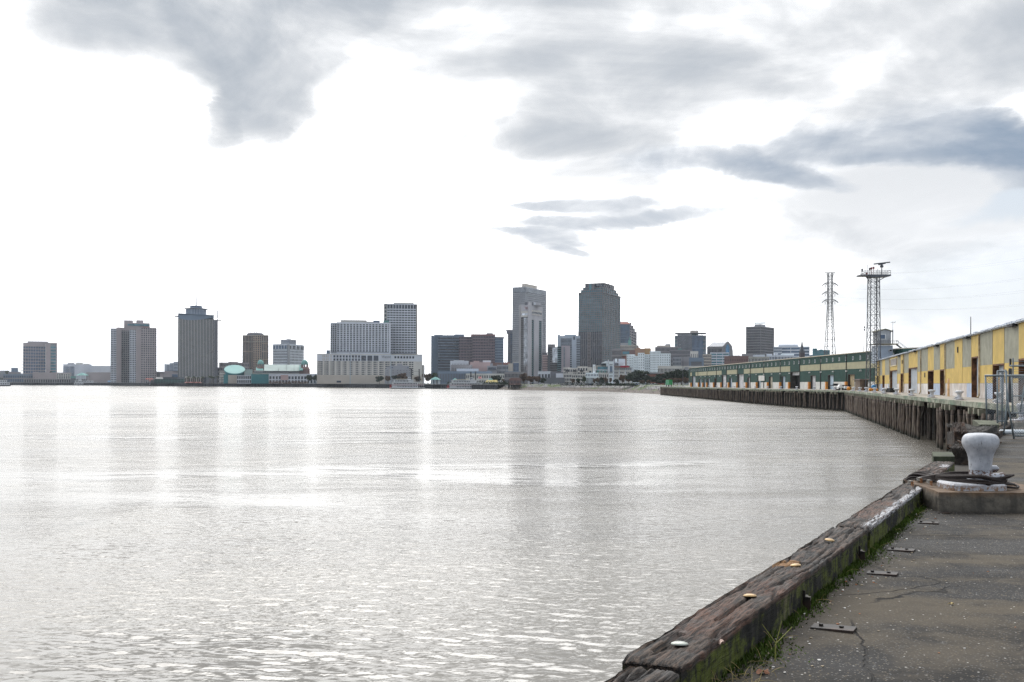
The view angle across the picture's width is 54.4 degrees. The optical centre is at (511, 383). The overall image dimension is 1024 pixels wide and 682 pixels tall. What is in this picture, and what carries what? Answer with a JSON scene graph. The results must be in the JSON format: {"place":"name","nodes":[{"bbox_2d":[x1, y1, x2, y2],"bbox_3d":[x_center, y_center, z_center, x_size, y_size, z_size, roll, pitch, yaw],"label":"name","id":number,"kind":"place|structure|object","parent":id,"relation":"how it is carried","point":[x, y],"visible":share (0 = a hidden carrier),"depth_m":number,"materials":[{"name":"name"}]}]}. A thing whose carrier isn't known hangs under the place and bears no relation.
{"place":"outdoors","nodes":[
{"label":"outdoors","id":0,"kind":"place"},
{"bbox_2d":[21,341,56,373],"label":"apartment tower","id":1,"kind":"structure","parent":0,"point":[39,356],"depth_m":2401.03,"materials":[{"name":"grey glass"}]},
{"bbox_2d":[63,363,109,378],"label":"exhibition hall","id":2,"kind":"structure","parent":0,"point":[73,369],"depth_m":2419.52,"materials":[{"name":"grey concrete"}]},
{"bbox_2d":[165,362,177,376],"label":"stepped building","id":3,"kind":"structure","parent":0,"point":[171,369],"depth_m":2099.57,"materials":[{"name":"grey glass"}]},
{"bbox_2d":[218,362,248,382],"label":"columned block","id":4,"kind":"structure","parent":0,"point":[222,366],"depth_m":1989.47,"materials":[{"name":"grey concrete"}]},
{"bbox_2d":[242,331,268,373],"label":"hotel","id":5,"kind":"structure","parent":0,"point":[255,347],"depth_m":2042.21,"materials":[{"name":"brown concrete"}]},
{"bbox_2d":[273,339,303,366],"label":"hotel","id":6,"kind":"structure","parent":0,"point":[288,352],"depth_m":1959.42,"materials":[{"name":"grey concrete"}]},
{"bbox_2d":[385,364,410,383],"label":"concrete building","id":7,"kind":"structure","parent":0,"point":[391,370],"depth_m":1480.55,"materials":[{"name":"grey concrete"}]},
{"bbox_2d":[431,334,463,383],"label":"office block","id":8,"kind":"structure","parent":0,"point":[444,350],"depth_m":1744.85,"materials":[{"name":"grey glass"}]},
{"bbox_2d":[450,360,468,370],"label":"town building","id":9,"kind":"structure","parent":0,"point":[458,362],"depth_m":1419.59,"materials":[{"name":"grey concrete"}]},
{"bbox_2d":[451,365,471,370],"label":"town building","id":10,"kind":"structure","parent":0,"point":[454,367],"depth_m":1379.51,"materials":[{"name":"grey concrete"}]},
{"bbox_2d":[0,385,948,681],"bbox_3d":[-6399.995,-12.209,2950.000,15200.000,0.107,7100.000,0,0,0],"label":"river water","id":11,"kind":"structure","parent":0,"point":[292,535],"depth_m":50.60,"materials":[{"name":"liquid"}]},
{"bbox_2d":[10,382,160,385],"bbox_3d":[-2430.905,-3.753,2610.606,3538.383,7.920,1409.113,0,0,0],"label":"river quay","id":12,"kind":"structure","parent":11,"relation":"in","point":[108,384],"depth_m":2162.34,"materials":[{"name":"concrete"}]},
{"bbox_2d":[161,383,424,388],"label":"river quay","id":13,"kind":"structure","parent":11,"relation":"in","point":[372,385],"depth_m":1709.02,"materials":[{"name":"concrete"}]},
{"bbox_2d":[224,365,268,383],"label":"aquarium","id":14,"kind":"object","parent":13,"relation":"on","point":[234,373],"visible":1,"depth_m":1723.51,"materials":[{"name":"teal concrete"}]},
{"bbox_2d":[269,381,307,383],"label":"hedge","id":15,"kind":"object","parent":13,"relation":"on","point":[288,382],"visible":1,"depth_m":1689.55,"materials":[{"name":"plant"}]},
{"bbox_2d":[389,355,423,388],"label":"paddle steamer","id":16,"kind":"object","parent":11,"relation":"on","point":[409,383],"visible":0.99,"depth_m":1286.36,"materials":[{"name":"white paint"}]},
{"bbox_2d":[425,383,502,389],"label":"river quay","id":17,"kind":"structure","parent":11,"relation":"in","point":[474,386],"depth_m":1228.44,"materials":[{"name":"concrete"}]},
{"bbox_2d":[447,371,481,388],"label":"paddle steamer","id":18,"kind":"object","parent":11,"relation":"on","point":[460,384],"visible":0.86,"depth_m":1236.05,"materials":[{"name":"white paint"}]},
{"bbox_2d":[660,386,868,410],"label":"timber wharf","id":19,"kind":"structure","parent":11,"relation":"in","point":[829,399],"depth_m":338.36,"materials":[{"name":"wood"}]},
{"bbox_2d":[689,347,927,389],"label":"warehouse","id":20,"kind":"structure","parent":19,"relation":"on","point":[820,372],"depth_m":374.28,"materials":[{"name":"green metal"}]},
{"bbox_2d":[853,379,868,389],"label":"storage shed","id":21,"kind":"structure","parent":19,"relation":"on","point":[859,382],"depth_m":275.02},
{"bbox_2d":[856,262,890,387],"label":"radar tower","id":22,"kind":"structure","parent":19,"relation":"on","point":[869,276],"depth_m":261.57,"materials":[{"name":"grey"}]},
{"bbox_2d":[844,391,1023,451],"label":"timber wharf","id":23,"kind":"structure","parent":11,"relation":"in","point":[910,416],"depth_m":132.69,"materials":[{"name":"wood"}]},
{"bbox_2d":[875,318,1023,400],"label":"warehouse","id":24,"kind":"structure","parent":23,"relation":"on","point":[965,363],"depth_m":136.21,"materials":[{"name":"metal"}]},
{"bbox_2d":[871,322,906,363],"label":"signal cabin","id":25,"kind":"object","parent":24,"relation":"on","point":[886,348],"visible":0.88,"depth_m":268.00,"materials":[{"name":"white"}]},
{"bbox_2d":[892,371,896,387],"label":"roller door","id":26,"kind":"structure","parent":24,"relation":"in","point":[894,373],"depth_m":228.18,"materials":[{"name":"metal"}]},
{"bbox_2d":[911,368,916,392],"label":"roller door","id":27,"kind":"structure","parent":24,"relation":"in","point":[914,371],"depth_m":191.30,"materials":[{"name":"metal"}]},
{"bbox_2d":[1008,368,1011,401],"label":"mooring pile","id":28,"kind":"object","parent":23,"relation":"on","point":[1009,383],"visible":0.77,"depth_m":91.89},
{"bbox_2d":[459,333,503,364],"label":"office block","id":29,"kind":"structure","parent":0,"point":[480,347],"depth_m":1696.18,"materials":[{"name":"brown glass"}]},
{"bbox_2d":[470,360,501,370],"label":"town building","id":30,"kind":"structure","parent":0,"point":[482,366],"depth_m":1400.14,"materials":[{"name":"paint"}]},
{"bbox_2d":[497,362,512,378],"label":"town building","id":31,"kind":"structure","parent":0,"point":[501,368],"depth_m":1390.01,"materials":[{"name":"grey concrete"}]},
{"bbox_2d":[506,330,511,362],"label":"tower under works","id":32,"kind":"structure","parent":0,"point":[510,343],"depth_m":2049.99,"materials":[{"name":"grey concrete"}]},
{"bbox_2d":[0,0,1023,382],"label":"sky","id":33,"kind":"structure","parent":0,"point":[298,168],"materials":[{"name":"white"}]},
{"bbox_2d":[512,283,545,361],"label":"skyscraper","id":34,"kind":"structure","parent":0,"point":[523,294],"depth_m":1962.02,"materials":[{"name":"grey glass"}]},
{"bbox_2d":[542,352,546,370],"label":"apartment tower","id":35,"kind":"structure","parent":0,"point":[544,361],"depth_m":1599.56,"materials":[{"name":"grey concrete"}]},
{"bbox_2d":[538,371,550,382],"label":"town building","id":36,"kind":"structure","parent":0,"point":[543,374],"depth_m":1159.74,"materials":[{"name":"white concrete"}]},
{"bbox_2d":[547,344,569,371],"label":"hotel","id":37,"kind":"structure","parent":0,"point":[558,358],"depth_m":1494.99,"materials":[{"name":"grey concrete"}]},
{"bbox_2d":[558,335,579,367],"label":"hotel","id":38,"kind":"structure","parent":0,"point":[572,342],"depth_m":1558.92,"materials":[{"name":"grey concrete"}]},
{"bbox_2d":[563,366,591,382],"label":"apartment building","id":39,"kind":"structure","parent":0,"point":[579,372],"depth_m":1132.09,"materials":[{"name":"white concrete"}]},
{"bbox_2d":[497,384,688,393],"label":"river bank","id":40,"kind":"structure","parent":0,"point":[605,388],"depth_m":978.88,"materials":[{"name":"grey stone"}]},
{"bbox_2d":[501,385,680,392],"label":"riprap rocks","id":41,"kind":"object","parent":40,"relation":"on","point":[597,387],"visible":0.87,"depth_m":943.43,"materials":[{"name":"stone"}]},
{"bbox_2d":[560,383,654,385],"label":"hedge","id":42,"kind":"object","parent":40,"relation":"on","point":[620,384],"visible":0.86,"depth_m":894.71,"materials":[{"name":"green plant"}]},
{"bbox_2d":[578,283,620,372],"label":"skyscraper","id":43,"kind":"structure","parent":0,"point":[599,305],"depth_m":1732.20,"materials":[{"name":"grey glass"}]},
{"bbox_2d":[611,349,626,367],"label":"stone building","id":44,"kind":"structure","parent":0,"point":[616,354],"depth_m":1500.25,"materials":[{"name":"grey stone"}]},
{"bbox_2d":[620,322,636,344],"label":"skyscraper","id":45,"kind":"structure","parent":0,"point":[627,330],"depth_m":1948.96,"materials":[{"name":"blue glass"}]},
{"bbox_2d":[622,350,635,367],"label":"town building","id":46,"kind":"structure","parent":0,"point":[624,353],"depth_m":1419.06,"materials":[{"name":"grey brick"}]},
{"bbox_2d":[620,337,638,349],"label":"stone building","id":47,"kind":"structure","parent":0,"point":[628,346],"depth_m":1640.47,"materials":[{"name":"grey stone"}]},
{"bbox_2d":[634,348,650,355],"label":"town building","id":48,"kind":"structure","parent":0,"point":[644,350],"depth_m":1450.04,"materials":[{"name":"orange paint"}]},
{"bbox_2d":[627,351,670,382],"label":"hotel","id":49,"kind":"structure","parent":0,"point":[652,361],"depth_m":1329.34,"materials":[{"name":"white concrete"}]},
{"bbox_2d":[655,344,680,352],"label":"office block","id":50,"kind":"structure","parent":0,"point":[665,348],"depth_m":1521.07,"materials":[{"name":"grey concrete"}]},
{"bbox_2d":[658,366,702,384],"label":"town building","id":51,"kind":"structure","parent":0,"point":[663,369],"depth_m":1151.38,"materials":[{"name":"grey concrete"}]},
{"bbox_2d":[669,349,691,365],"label":"office block","id":52,"kind":"structure","parent":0,"point":[678,353],"depth_m":1480.59,"materials":[{"name":"grey concrete"}]},
{"bbox_2d":[675,330,705,357],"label":"office tower","id":53,"kind":"structure","parent":0,"point":[692,340],"depth_m":1599.36,"materials":[{"name":"grey glass"}]},
{"bbox_2d":[689,358,703,365],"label":"town building","id":54,"kind":"structure","parent":0,"point":[696,361],"depth_m":1339.80,"materials":[{"name":"glass"}]},
{"bbox_2d":[710,352,728,365],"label":"office block","id":55,"kind":"structure","parent":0,"point":[717,358],"depth_m":1450.26,"materials":[{"name":"teal glass"}]},
{"bbox_2d":[707,341,732,355],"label":"barrel building","id":56,"kind":"structure","parent":0,"point":[720,346],"depth_m":1619.11,"materials":[{"name":"grey glass"}]},
{"bbox_2d":[724,355,748,363],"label":"town building","id":57,"kind":"structure","parent":0,"point":[733,359],"depth_m":1330.18,"materials":[{"name":"brown brick"}]},
{"bbox_2d":[748,357,768,361],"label":"stone building","id":58,"kind":"structure","parent":0,"point":[753,359],"depth_m":1259.97,"materials":[{"name":"grey stone"}]},
{"bbox_2d":[746,322,773,356],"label":"office tower","id":59,"kind":"structure","parent":0,"point":[759,338],"depth_m":1690.89,"materials":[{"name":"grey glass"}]},
{"bbox_2d":[766,353,793,359],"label":"town building","id":60,"kind":"structure","parent":0,"point":[775,356],"depth_m":1301.50,"materials":[{"name":"white concrete"}]},
{"bbox_2d":[773,344,809,357],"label":"office block","id":61,"kind":"structure","parent":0,"point":[794,349],"depth_m":1597.59,"materials":[{"name":"white glass"}]},
{"bbox_2d":[810,348,829,355],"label":"teal office block","id":62,"kind":"structure","parent":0,"point":[816,352],"depth_m":1499.27,"materials":[{"name":"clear glass"}]},
{"bbox_2d":[718,427,1023,681],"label":"quay pavement","id":63,"kind":"structure","parent":0,"point":[987,608],"depth_m":6.96,"materials":[{"name":"concrete"}]},
{"bbox_2d":[604,666,679,681],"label":"kerb timber","id":64,"kind":"object","parent":63,"relation":"on","point":[634,674],"visible":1,"depth_m":4.74,"materials":[{"name":"wood"}]},
{"bbox_2d":[622,527,867,681],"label":"kerb timber","id":65,"kind":"object","parent":63,"relation":"on","point":[690,649],"visible":0.98,"depth_m":6.17,"materials":[{"name":"wood"}]},
{"bbox_2d":[706,504,923,681],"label":"dry grass","id":66,"kind":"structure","parent":63,"relation":"on","point":[735,675],"depth_m":5.53,"materials":[{"name":"plant"}]},
{"bbox_2d":[713,504,931,681],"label":"moss","id":67,"kind":"object","parent":63,"relation":"on","point":[792,618],"visible":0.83,"depth_m":7.15,"materials":[{"name":"plant"}]},
{"bbox_2d":[810,623,856,633],"bbox_3d":[2.105,1.598,6.517,0.270,0.037,0.140,0,0,29],"label":"steel plate","id":68,"kind":"object","parent":63,"relation":"on","point":[837,628],"visible":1,"depth_m":6.49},
{"bbox_2d":[836,482,921,549],"bbox_3d":[4.477,1.504,11.784,0.335,0.262,4.856,0,0,29],"label":"kerb timber","id":69,"kind":"object","parent":63,"relation":"on","point":[878,519],"visible":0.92,"depth_m":10.97,"materials":[{"name":"wood"}]},
{"bbox_2d":[866,570,897,576],"bbox_3d":[3.128,1.601,8.407,0.240,0.037,0.140,0,0,27],"label":"steel plate","id":70,"kind":"object","parent":63,"relation":"on","point":[884,573],"visible":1,"depth_m":8.37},
{"bbox_2d":[772,509,1023,672],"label":"litter","id":71,"kind":"object","parent":63,"relation":"on","point":[859,598],"visible":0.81,"depth_m":7.12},
{"bbox_2d":[887,547,915,551],"bbox_3d":[3.755,1.603,9.606,0.240,0.037,0.140,0,0,31],"label":"steel plate","id":72,"kind":"object","parent":63,"relation":"on","point":[901,549],"visible":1,"depth_m":9.57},
{"bbox_2d":[903,461,954,482],"bbox_3d":[6.589,1.493,15.645,0.358,0.297,3.836,0,0,29],"label":"kerb timber","id":73,"kind":"object","parent":63,"relation":"on","point":[936,467],"visible":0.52,"depth_m":16.20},
{"bbox_2d":[932,452,954,470],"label":"squared block","id":74,"kind":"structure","parent":63,"relation":"on","point":[944,456],"depth_m":17.40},
{"bbox_2d":[951,441,968,464],"bbox_3d":[9.785,1.450,21.592,0.378,0.357,3.623,0,0,26],"label":"rotten timber","id":75,"kind":"object","parent":63,"relation":"on","point":[959,454],"visible":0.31,"depth_m":19.99,"materials":[{"name":"black wood"}]},
{"bbox_2d":[956,425,997,440],"bbox_3d":[11.118,1.202,23.736,0.418,0.236,3.420,0,2,33],"label":"rotten timber","id":76,"kind":"object","parent":75,"relation":"on","point":[992,429],"visible":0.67,"depth_m":24.06,"materials":[{"name":"grey wood"}]},
{"bbox_2d":[952,422,967,438],"bbox_3d":[10.101,1.042,22.475,0.276,0.177,1.619,0,6,22],"label":"rotten timber","id":77,"kind":"object","parent":76,"relation":"on","point":[959,429],"visible":0.98,"depth_m":22.12,"materials":[{"name":"brown wood"}]},
{"bbox_2d":[904,480,1023,512],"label":"concrete plinth","id":78,"kind":"structure","parent":63,"relation":"on","point":[936,498],"depth_m":12.49,"materials":[{"name":"concrete"}]},
{"bbox_2d":[937,433,1006,490],"bbox_3d":[6.009,1.006,12.980,0.794,0.725,0.660,0,0,0],"label":"mooring bollard","id":79,"kind":"object","parent":78,"relation":"on","point":[980,449],"visible":0.82,"depth_m":12.85,"materials":[{"name":"metal"}]},
{"bbox_2d":[904,471,1019,488],"bbox_3d":[5.895,1.516,13.762,1.419,0.706,2.236,0,0,0],"label":"wire rope","id":80,"kind":"object","parent":79,"relation":"attached to","point":[952,476],"visible":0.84,"depth_m":12.98,"materials":[{"name":"metal"}]},
{"bbox_2d":[946,433,1001,448],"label":"wood splinters","id":81,"kind":"object","parent":63,"relation":"on","point":[960,442],"visible":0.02,"depth_m":20.82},
{"bbox_2d":[947,431,955,444],"bbox_3d":[11.684,1.431,26.096,0.355,0.376,2.621,0,-3,20],"label":"rotten timber","id":82,"kind":"object","parent":81,"relation":"on","point":[951,439],"visible":0.27,"depth_m":26.19,"materials":[{"name":"black wood"}]},
{"bbox_2d":[996,370,1007,425],"bbox_3d":[17.720,0.587,36.000,0.398,2.132,0.064,0,0,0],"label":"fence frame","id":83,"kind":"object","parent":63,"relation":"on","point":[1002,398],"visible":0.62,"depth_m":35.99,"materials":[{"name":"silver metal"}]},
{"bbox_2d":[1003,370,1023,438],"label":"chain link gate","id":84,"kind":"structure","parent":63,"relation":"on","point":[1007,406],"depth_m":29.50,"materials":[{"name":"silver metal"}]},
{"bbox_2d":[984,375,1004,423],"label":"chain link wing","id":85,"kind":"structure","parent":84,"relation":"attached to","point":[993,376],"depth_m":29.72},
{"bbox_2d":[1010,358,1023,413],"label":"fence frame","id":86,"kind":"object","parent":63,"relation":"on","point":[1017,390],"visible":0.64,"depth_m":34.99,"materials":[{"name":"silver metal"}]},
{"label":"city ground","id":87,"kind":"structure","parent":0,"visible":0},
{"bbox_2d":[0,368,20,376],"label":"terminal shed","id":88,"kind":"structure","parent":87,"relation":"on","point":[14,370],"depth_m":2379.84,"materials":[{"name":"grey concrete"}]},
{"bbox_2d":[1,372,37,381],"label":"riverfront mall","id":89,"kind":"structure","parent":87,"relation":"on","point":[15,377],"depth_m":2344.40,"materials":[{"name":"grey concrete"}]},
{"bbox_2d":[24,372,109,382],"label":"riverfront mall","id":90,"kind":"structure","parent":87,"relation":"on","point":[60,377],"depth_m":2311.33,"materials":[{"name":"grey concrete"}]},
{"bbox_2d":[110,320,156,382],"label":"hotel","id":91,"kind":"structure","parent":87,"relation":"on","point":[133,355],"depth_m":2125.23,"materials":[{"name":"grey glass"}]},
{"bbox_2d":[150,377,184,382],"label":"terrace building","id":92,"kind":"structure","parent":87,"relation":"on","point":[170,380],"depth_m":1879.96,"materials":[{"name":"grey metal"}]},
{"bbox_2d":[175,293,220,382],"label":"office tower","id":93,"kind":"structure","parent":87,"relation":"on","point":[197,341],"depth_m":1900.35,"materials":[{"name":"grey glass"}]},
{"bbox_2d":[185,372,224,382],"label":"arcade hall","id":94,"kind":"structure","parent":87,"relation":"on","point":[221,377],"depth_m":1844.74,"materials":[{"name":"beige concrete"}]},
{"bbox_2d":[253,359,316,383],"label":"festival mall","id":95,"kind":"structure","parent":87,"relation":"on","point":[292,373],"depth_m":1760.59,"materials":[{"name":"green metal"}]},
{"bbox_2d":[317,303,422,383],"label":"hotel","id":96,"kind":"structure","parent":87,"relation":"on","point":[370,346],"depth_m":1588.80,"materials":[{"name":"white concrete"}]},
{"bbox_2d":[333,355,413,360],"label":"window","id":97,"kind":"structure","parent":96,"relation":"in","point":[363,358],"depth_m":1556.67,"materials":[{"name":"grey glass"}]},
{"bbox_2d":[438,371,491,383],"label":"market hall","id":98,"kind":"structure","parent":87,"relation":"on","point":[447,376],"depth_m":1343.96,"materials":[{"name":"concrete"}]},
{"bbox_2d":[466,374,503,383],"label":"town building","id":99,"kind":"structure","parent":87,"relation":"on","point":[485,377],"depth_m":1329.60,"materials":[{"name":"white concrete"}]},
{"bbox_2d":[507,316,511,361],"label":"electricity pylon","id":100,"kind":"object","parent":87,"relation":"on","point":[508,337],"visible":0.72,"depth_m":1748.74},
{"bbox_2d":[508,274,834,344],"bbox_3d":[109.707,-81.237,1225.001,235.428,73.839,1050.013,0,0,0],"label":"power lines","id":101,"kind":"object","parent":100,"relation":"hanging from","point":[713,318],"visible":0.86,"depth_m":873.79,"materials":[{"name":"grey"}]},
{"bbox_2d":[505,371,523,383],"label":"town building","id":102,"kind":"structure","parent":87,"relation":"on","point":[511,374],"depth_m":1179.62,"materials":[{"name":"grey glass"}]},
{"bbox_2d":[509,378,520,384],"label":"town building","id":103,"kind":"structure","parent":87,"relation":"on","point":[514,381],"depth_m":1124.62,"materials":[{"name":"grey concrete"}]},
{"bbox_2d":[519,302,542,383],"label":"hotel","id":104,"kind":"structure","parent":87,"relation":"on","point":[530,335],"depth_m":1486.18,"materials":[{"name":"concrete"}]},
{"bbox_2d":[544,378,564,383],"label":"market hall","id":105,"kind":"structure","parent":87,"relation":"on","point":[554,380],"depth_m":1107.88,"materials":[{"name":"grey concrete"}]},
{"bbox_2d":[585,359,631,383],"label":"brewery","id":106,"kind":"structure","parent":87,"relation":"on","point":[607,369],"depth_m":1088.45,"materials":[{"name":"beige concrete"}]},
{"bbox_2d":[625,374,639,382],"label":"tree","id":107,"kind":"object","parent":87,"relation":"on","point":[633,378],"visible":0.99,"depth_m":948.16,"materials":[{"name":"green plant"}]},
{"bbox_2d":[627,370,649,379],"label":"tree","id":108,"kind":"object","parent":87,"relation":"on","point":[639,373],"visible":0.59,"depth_m":955.64,"materials":[{"name":"green plant"}]},
{"bbox_2d":[703,354,710,365],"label":"office block","id":109,"kind":"structure","parent":87,"relation":"on","point":[707,359],"depth_m":1451.83,"materials":[{"name":"grey concrete"}]},
{"bbox_2d":[822,272,837,354],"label":"electricity pylon","id":110,"kind":"object","parent":87,"relation":"on","point":[831,299],"visible":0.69,"depth_m":699.75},
{"bbox_2d":[826,262,1022,309],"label":"power lines","id":111,"kind":"object","parent":110,"relation":"hanging from","point":[932,287],"visible":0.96,"depth_m":582.40,"materials":[{"name":"grey"}]},
{"bbox_3d":[12.376,1.474,26.033,0.478,0.351,3.620,0,0,29],"label":"rotten timber","id":112,"kind":"object","parent":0,"visible":0},
{"bbox_2d":[946,423,976,429],"bbox_3d":[12.610,1.235,27.617,0.518,0.125,2.624,0,1,12],"label":"rotten timber","id":113,"kind":"object","parent":112,"relation":"on","point":[967,426],"visible":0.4,"depth_m":27.92,"materials":[{"name":"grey wood"}]},
{"bbox_2d":[972,420,998,427],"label":"broken slab","id":114,"kind":"structure","parent":113,"relation":"on","point":[982,422],"depth_m":27.86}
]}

